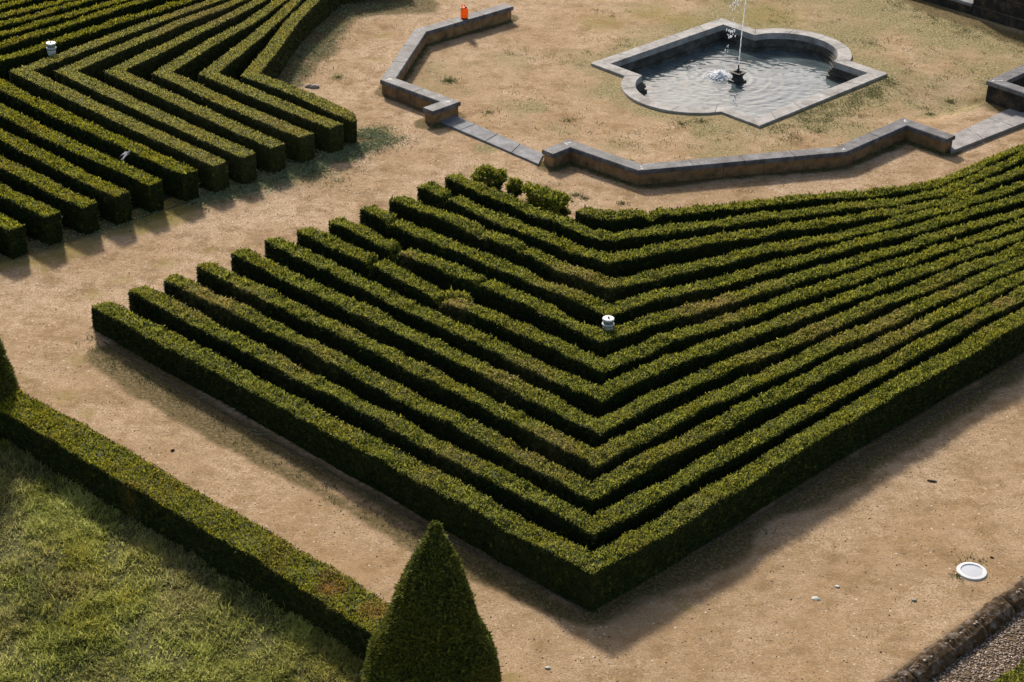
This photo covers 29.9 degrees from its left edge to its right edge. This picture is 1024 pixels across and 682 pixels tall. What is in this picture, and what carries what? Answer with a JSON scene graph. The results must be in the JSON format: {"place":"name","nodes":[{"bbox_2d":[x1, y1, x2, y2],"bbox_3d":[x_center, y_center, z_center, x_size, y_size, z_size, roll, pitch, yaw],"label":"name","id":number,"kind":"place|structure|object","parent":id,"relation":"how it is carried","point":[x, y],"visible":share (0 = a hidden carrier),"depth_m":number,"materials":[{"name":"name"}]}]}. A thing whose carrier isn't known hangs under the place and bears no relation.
{"place":"outdoors","nodes":[
{"label":"outdoors","id":0,"kind":"place"},
{"bbox_2d":[0,438,364,681],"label":"grass","id":1,"kind":"structure","parent":0,"point":[77,502],"depth_m":31.98,"materials":[{"name":"green plant"}]},
{"bbox_2d":[0,0,1023,681],"bbox_3d":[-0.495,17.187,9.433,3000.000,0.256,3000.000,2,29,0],"label":"ground","id":2,"kind":"structure","parent":0,"point":[764,606],"depth_m":38.09,"materials":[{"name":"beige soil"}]},
{"bbox_2d":[0,0,15,3],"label":"box hedge","id":3,"kind":"object","parent":2,"relation":"on","point":[3,1],"visible":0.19,"depth_m":56.49,"materials":[{"name":"green plant"}]},
{"bbox_2d":[0,339,21,401],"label":"cone topiary","id":4,"kind":"object","parent":2,"relation":"on","point":[8,380],"visible":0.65,"depth_m":36.68,"materials":[{"name":"green plant"}]},
{"bbox_2d":[0,0,55,259],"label":"box hedge","id":5,"kind":"object","parent":2,"relation":"on","point":[13,242],"visible":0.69,"depth_m":43.33,"materials":[{"name":"green plant"}]},
{"bbox_2d":[0,0,77,245],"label":"box hedge","id":6,"kind":"object","parent":2,"relation":"on","point":[41,221],"visible":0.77,"depth_m":44.20,"materials":[{"name":"green plant"}]},
{"bbox_2d":[0,0,108,234],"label":"box hedge","id":7,"kind":"object","parent":2,"relation":"on","point":[79,213],"visible":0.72,"depth_m":45.27,"materials":[{"name":"green plant"}]},
{"bbox_2d":[0,0,135,225],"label":"box hedge","id":8,"kind":"object","parent":2,"relation":"on","point":[114,205],"visible":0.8,"depth_m":46.31,"materials":[{"name":"green plant"}]},
{"bbox_2d":[0,0,180,212],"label":"box hedge","id":9,"kind":"object","parent":2,"relation":"on","point":[146,190],"visible":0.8,"depth_m":47.74,"materials":[{"name":"green plant"}]},
{"bbox_2d":[0,0,205,201],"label":"box hedge","id":10,"kind":"object","parent":2,"relation":"on","point":[180,180],"visible":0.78,"depth_m":49.04,"materials":[{"name":"green plant"}]},
{"bbox_2d":[46,41,55,55],"bbox_3d":[-12.686,-7.762,52.998,0.277,1.082,0.277,2,29,0],"label":"garden lantern","id":11,"kind":"object","parent":10,"relation":"on","point":[51,48],"visible":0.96,"depth_m":52.75,"materials":[{"name":"white ceramic"}]},
{"bbox_2d":[121,150,129,161],"bbox_3d":[-9.230,-4.442,45.872,0.345,0.072,0.280,-45,34,6],"label":"bird","id":12,"kind":"object","parent":10,"relation":"on","point":[126,153],"visible":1,"depth_m":45.85},
{"bbox_2d":[2,194,214,255],"bbox_3d":[-9.635,-2.569,44.804,6.409,0.116,0.215,-20,36,-34],"label":"garden edging","id":13,"kind":"object","parent":2,"relation":"on","point":[139,217],"visible":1,"depth_m":45.63,"materials":[{"name":"concrete"}]},
{"bbox_2d":[9,0,231,192],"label":"box hedge","id":14,"kind":"object","parent":2,"relation":"on","point":[37,79],"visible":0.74,"depth_m":49.99,"materials":[{"name":"green plant"}]},
{"bbox_2d":[54,0,257,184],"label":"box hedge","id":15,"kind":"object","parent":2,"relation":"on","point":[85,76],"visible":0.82,"depth_m":50.62,"materials":[{"name":"green plant"}]},
{"bbox_2d":[0,387,390,662],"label":"box hedge","id":16,"kind":"object","parent":2,"relation":"on","point":[345,611],"visible":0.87,"depth_m":33.35,"materials":[{"name":"green plant"}]},
{"bbox_2d":[104,0,286,173],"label":"box hedge","id":17,"kind":"object","parent":2,"relation":"on","point":[132,77],"visible":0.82,"depth_m":50.75,"materials":[{"name":"green plant"}]},
{"bbox_2d":[0,0,430,262],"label":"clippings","id":18,"kind":"object","parent":2,"relation":"on","point":[299,169],"visible":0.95,"depth_m":48.43,"materials":[{"name":"green plant"}]},
{"bbox_2d":[152,0,315,162],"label":"box hedge","id":19,"kind":"object","parent":2,"relation":"on","point":[179,74],"visible":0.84,"depth_m":50.96,"materials":[{"name":"green plant"}]},
{"bbox_2d":[198,0,344,152],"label":"box hedge","id":20,"kind":"object","parent":2,"relation":"on","point":[223,74],"visible":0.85,"depth_m":51.04,"materials":[{"name":"green plant"}]},
{"bbox_2d":[240,0,364,143],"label":"box hedge","id":21,"kind":"object","parent":2,"relation":"on","point":[263,70],"visible":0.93,"depth_m":52.71,"materials":[{"name":"green plant"}]},
{"bbox_2d":[304,84,318,88],"bbox_3d":[-5.520,-7.048,53.018,0.394,0.089,0.247,-14,32,-26],"label":"stone","id":22,"kind":"object","parent":2,"relation":"on","point":[313,86],"visible":1,"depth_m":52.98,"materials":[{"name":"grey stone"}]},
{"bbox_2d":[360,519,502,681],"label":"cone topiary","id":23,"kind":"object","parent":2,"relation":"on","point":[432,627],"visible":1,"depth_m":28.89,"materials":[{"name":"green plant"}]},
{"bbox_2d":[380,3,512,124],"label":"wall","id":24,"kind":"structure","parent":2,"relation":"on","point":[436,107],"depth_m":54.05,"materials":[{"name":"stone"}]},
{"bbox_2d":[461,4,467,18],"bbox_3d":[-1.411,-9.788,56.975,0.227,0.436,0.180,9,30,13],"label":"canister","id":25,"kind":"object","parent":24,"relation":"on","point":[464,12],"visible":1,"depth_m":56.92,"materials":[{"name":"orange plastic"}]},
{"bbox_2d":[444,286,474,303],"bbox_3d":[-1.175,-0.792,41.068,0.821,0.869,0.675,2,29,0],"label":"box shrub","id":26,"kind":"object","parent":2,"relation":"on","point":[451,293],"visible":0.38,"depth_m":40.95,"materials":[{"name":"green plant"}]},
{"bbox_2d":[470,162,509,189],"bbox_3d":[-0.528,-4.029,47.118,0.969,0.757,0.911,26,37,37],"label":"box shrub","id":27,"kind":"object","parent":2,"relation":"on","point":[494,177],"visible":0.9,"depth_m":46.92,"materials":[{"name":"green plant"}]},
{"bbox_2d":[439,115,543,165],"bbox_3d":[-0.479,-5.130,50.110,0.601,0.362,3.920,-24,38,-38],"label":"stone threshold","id":28,"kind":"object","parent":2,"relation":"on","point":[480,133],"visible":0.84,"depth_m":49.97,"materials":[{"name":"grey stone"}]},
{"bbox_2d":[2,0,1022,681],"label":"pebbles","id":29,"kind":"object","parent":2,"relation":"on","point":[456,540],"visible":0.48,"depth_m":36.08,"materials":[{"name":"grey stone"}]},
{"bbox_2d":[504,177,524,197],"bbox_3d":[0.070,-3.726,46.701,0.550,0.654,0.512,2,29,0],"label":"box shrub","id":30,"kind":"object","parent":2,"relation":"on","point":[512,187],"visible":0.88,"depth_m":46.57,"materials":[{"name":"green plant"}]},
{"bbox_2d":[517,181,573,218],"bbox_3d":[0.797,-3.378,45.998,1.553,0.765,0.844,25,36,36],"label":"box shrub","id":31,"kind":"object","parent":2,"relation":"on","point":[555,201],"visible":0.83,"depth_m":45.84,"materials":[{"name":"green plant"}]},
{"bbox_2d":[72,0,1023,621],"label":"weeds","id":32,"kind":"object","parent":2,"relation":"on","point":[700,120],"visible":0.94,"depth_m":50.14,"materials":[{"name":"green plant"}]},
{"bbox_2d":[91,300,1023,611],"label":"box hedge","id":33,"kind":"object","parent":2,"relation":"on","point":[575,572],"visible":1,"depth_m":35.47,"materials":[{"name":"green plant"}]},
{"bbox_2d":[103,341,1023,611],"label":"garden edging","id":34,"kind":"object","parent":2,"relation":"on","point":[537,584],"visible":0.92,"depth_m":36.03,"materials":[{"name":"concrete"}]},
{"bbox_2d":[127,284,1023,554],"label":"box hedge","id":35,"kind":"object","parent":2,"relation":"on","point":[526,501],"visible":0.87,"depth_m":36.35,"materials":[{"name":"green plant"}]},
{"bbox_2d":[163,269,1023,515],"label":"box hedge","id":36,"kind":"object","parent":2,"relation":"on","point":[662,463],"visible":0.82,"depth_m":37.25,"materials":[{"name":"green plant"}]},
{"bbox_2d":[195,254,1023,482],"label":"box hedge","id":37,"kind":"object","parent":2,"relation":"on","point":[432,384],"visible":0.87,"depth_m":38.12,"materials":[{"name":"green plant"}]},
{"bbox_2d":[230,241,1023,448],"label":"box hedge","id":38,"kind":"object","parent":2,"relation":"on","point":[459,366],"visible":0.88,"depth_m":39.08,"materials":[{"name":"green plant"}]},
{"bbox_2d":[263,228,1023,419],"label":"box hedge","id":39,"kind":"object","parent":2,"relation":"on","point":[607,397],"visible":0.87,"depth_m":39.80,"materials":[{"name":"green plant"}]},
{"bbox_2d":[296,217,1023,385],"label":"box hedge","id":40,"kind":"object","parent":2,"relation":"on","point":[556,352],"visible":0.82,"depth_m":40.65,"materials":[{"name":"green plant"}]},
{"bbox_2d":[327,208,1023,358],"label":"box hedge","id":41,"kind":"object","parent":2,"relation":"on","point":[512,303],"visible":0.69,"depth_m":41.50,"materials":[{"name":"green plant"}]},
{"bbox_2d":[602,315,614,331],"bbox_3d":[1.973,-0.048,39.746,0.259,1.049,0.259,2,29,0],"label":"garden lantern","id":42,"kind":"object","parent":41,"relation":"on","point":[608,322],"visible":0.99,"depth_m":39.49,"materials":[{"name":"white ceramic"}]},
{"bbox_2d":[358,192,1023,328],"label":"box hedge","id":43,"kind":"object","parent":2,"relation":"on","point":[581,306],"visible":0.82,"depth_m":42.49,"materials":[{"name":"green plant"}]},
{"bbox_2d":[388,180,1023,303],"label":"box hedge","id":44,"kind":"object","parent":2,"relation":"on","point":[460,229],"visible":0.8,"depth_m":43.21,"materials":[{"name":"green plant"}]},
{"bbox_2d":[416,165,1023,279],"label":"box hedge","id":45,"kind":"object","parent":2,"relation":"on","point":[630,262],"visible":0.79,"depth_m":44.00,"materials":[{"name":"green plant"}]},
{"bbox_2d":[444,149,1023,253],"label":"box hedge","id":46,"kind":"object","parent":2,"relation":"on","point":[510,205],"visible":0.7,"depth_m":44.90,"materials":[{"name":"green plant"}]},
{"bbox_2d":[591,18,887,127],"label":"fountain pool","id":47,"kind":"structure","parent":2,"relation":"on","point":[834,54],"depth_m":56.10,"materials":[{"name":"grey stone"}]},
{"bbox_2d":[728,65,746,84],"bbox_3d":[6.497,-7.318,55.505,0.382,1.420,0.382,27,37,38],"label":"fountain nozzle","id":48,"kind":"object","parent":47,"relation":"on","point":[737,77],"visible":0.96,"depth_m":55.26,"materials":[{"name":"stone"}]},
{"bbox_2d":[738,0,745,64],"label":"water jet","id":49,"kind":"object","parent":48,"relation":"on","point":[742,29],"visible":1,"depth_m":54.63,"materials":[{"name":"white liquid"}]},
{"bbox_2d":[637,42,841,116],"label":"water","id":50,"kind":"structure","parent":47,"relation":"in","point":[776,79],"depth_m":55.53,"materials":[{"name":"liquid"}]},
{"bbox_2d":[703,69,731,81],"bbox_3d":[6.064,-7.778,55.732,1.307,0.206,0.989,-6,30,-13],"label":"splash","id":51,"kind":"object","parent":50,"relation":"on","point":[718,74],"visible":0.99,"depth_m":55.63,"materials":[{"name":"white liquid"}]},
{"bbox_2d":[721,0,738,69],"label":"falling spray","id":52,"kind":"object","parent":50,"relation":"on","point":[737,4],"visible":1,"depth_m":54.99,"materials":[{"name":"white liquid"}]},
{"bbox_2d":[542,118,954,184],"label":"wall","id":53,"kind":"structure","parent":2,"relation":"on","point":[842,155],"depth_m":48.59,"materials":[{"name":"stone"}]},
{"bbox_2d":[574,143,1023,233],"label":"box hedge","id":54,"kind":"object","parent":2,"relation":"on","point":[614,222],"visible":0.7,"depth_m":45.50,"materials":[{"name":"green plant"}]},
{"bbox_2d":[923,0,973,14],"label":"stone ledge","id":55,"kind":"object","parent":2,"relation":"on","point":[964,6],"visible":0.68,"depth_m":60.07,"materials":[{"name":"grey stone"}]},
{"bbox_2d":[876,578,1023,681],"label":"stone curb","id":56,"kind":"structure","parent":2,"relation":"on","point":[980,632],"depth_m":32.02,"materials":[{"name":"grey stone"}]},
{"bbox_2d":[897,588,1023,681],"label":"gravel","id":57,"kind":"structure","parent":2,"relation":"on","point":[994,657],"depth_m":31.82,"materials":[{"name":"grey gravel"}]},
{"bbox_2d":[956,562,986,580],"bbox_3d":[8.048,4.046,33.612,0.530,0.080,0.530,2,29,0],"label":"plate","id":58,"kind":"object","parent":2,"relation":"on","point":[973,571],"visible":1,"depth_m":33.58,"materials":[{"name":"white ceramic"}]},
{"bbox_2d":[949,108,1023,153],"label":"stone steps","id":59,"kind":"structure","parent":2,"relation":"on","point":[1003,122],"depth_m":51.38,"materials":[{"name":"grey stone"}]},
{"bbox_2d":[972,0,1023,30],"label":"block wall","id":60,"kind":"structure","parent":2,"relation":"on","point":[1009,13],"depth_m":58.95,"materials":[{"name":"stone"}]},
{"bbox_2d":[986,65,1023,112],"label":"wall","id":61,"kind":"structure","parent":2,"relation":"on","point":[1005,90],"depth_m":52.95,"materials":[{"name":"stone"}]},
{"bbox_2d":[991,657,1023,681],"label":"box hedge","id":62,"kind":"object","parent":2,"relation":"on","point":[1016,674],"visible":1,"depth_m":30.93,"materials":[{"name":"green plant"}]}
]}

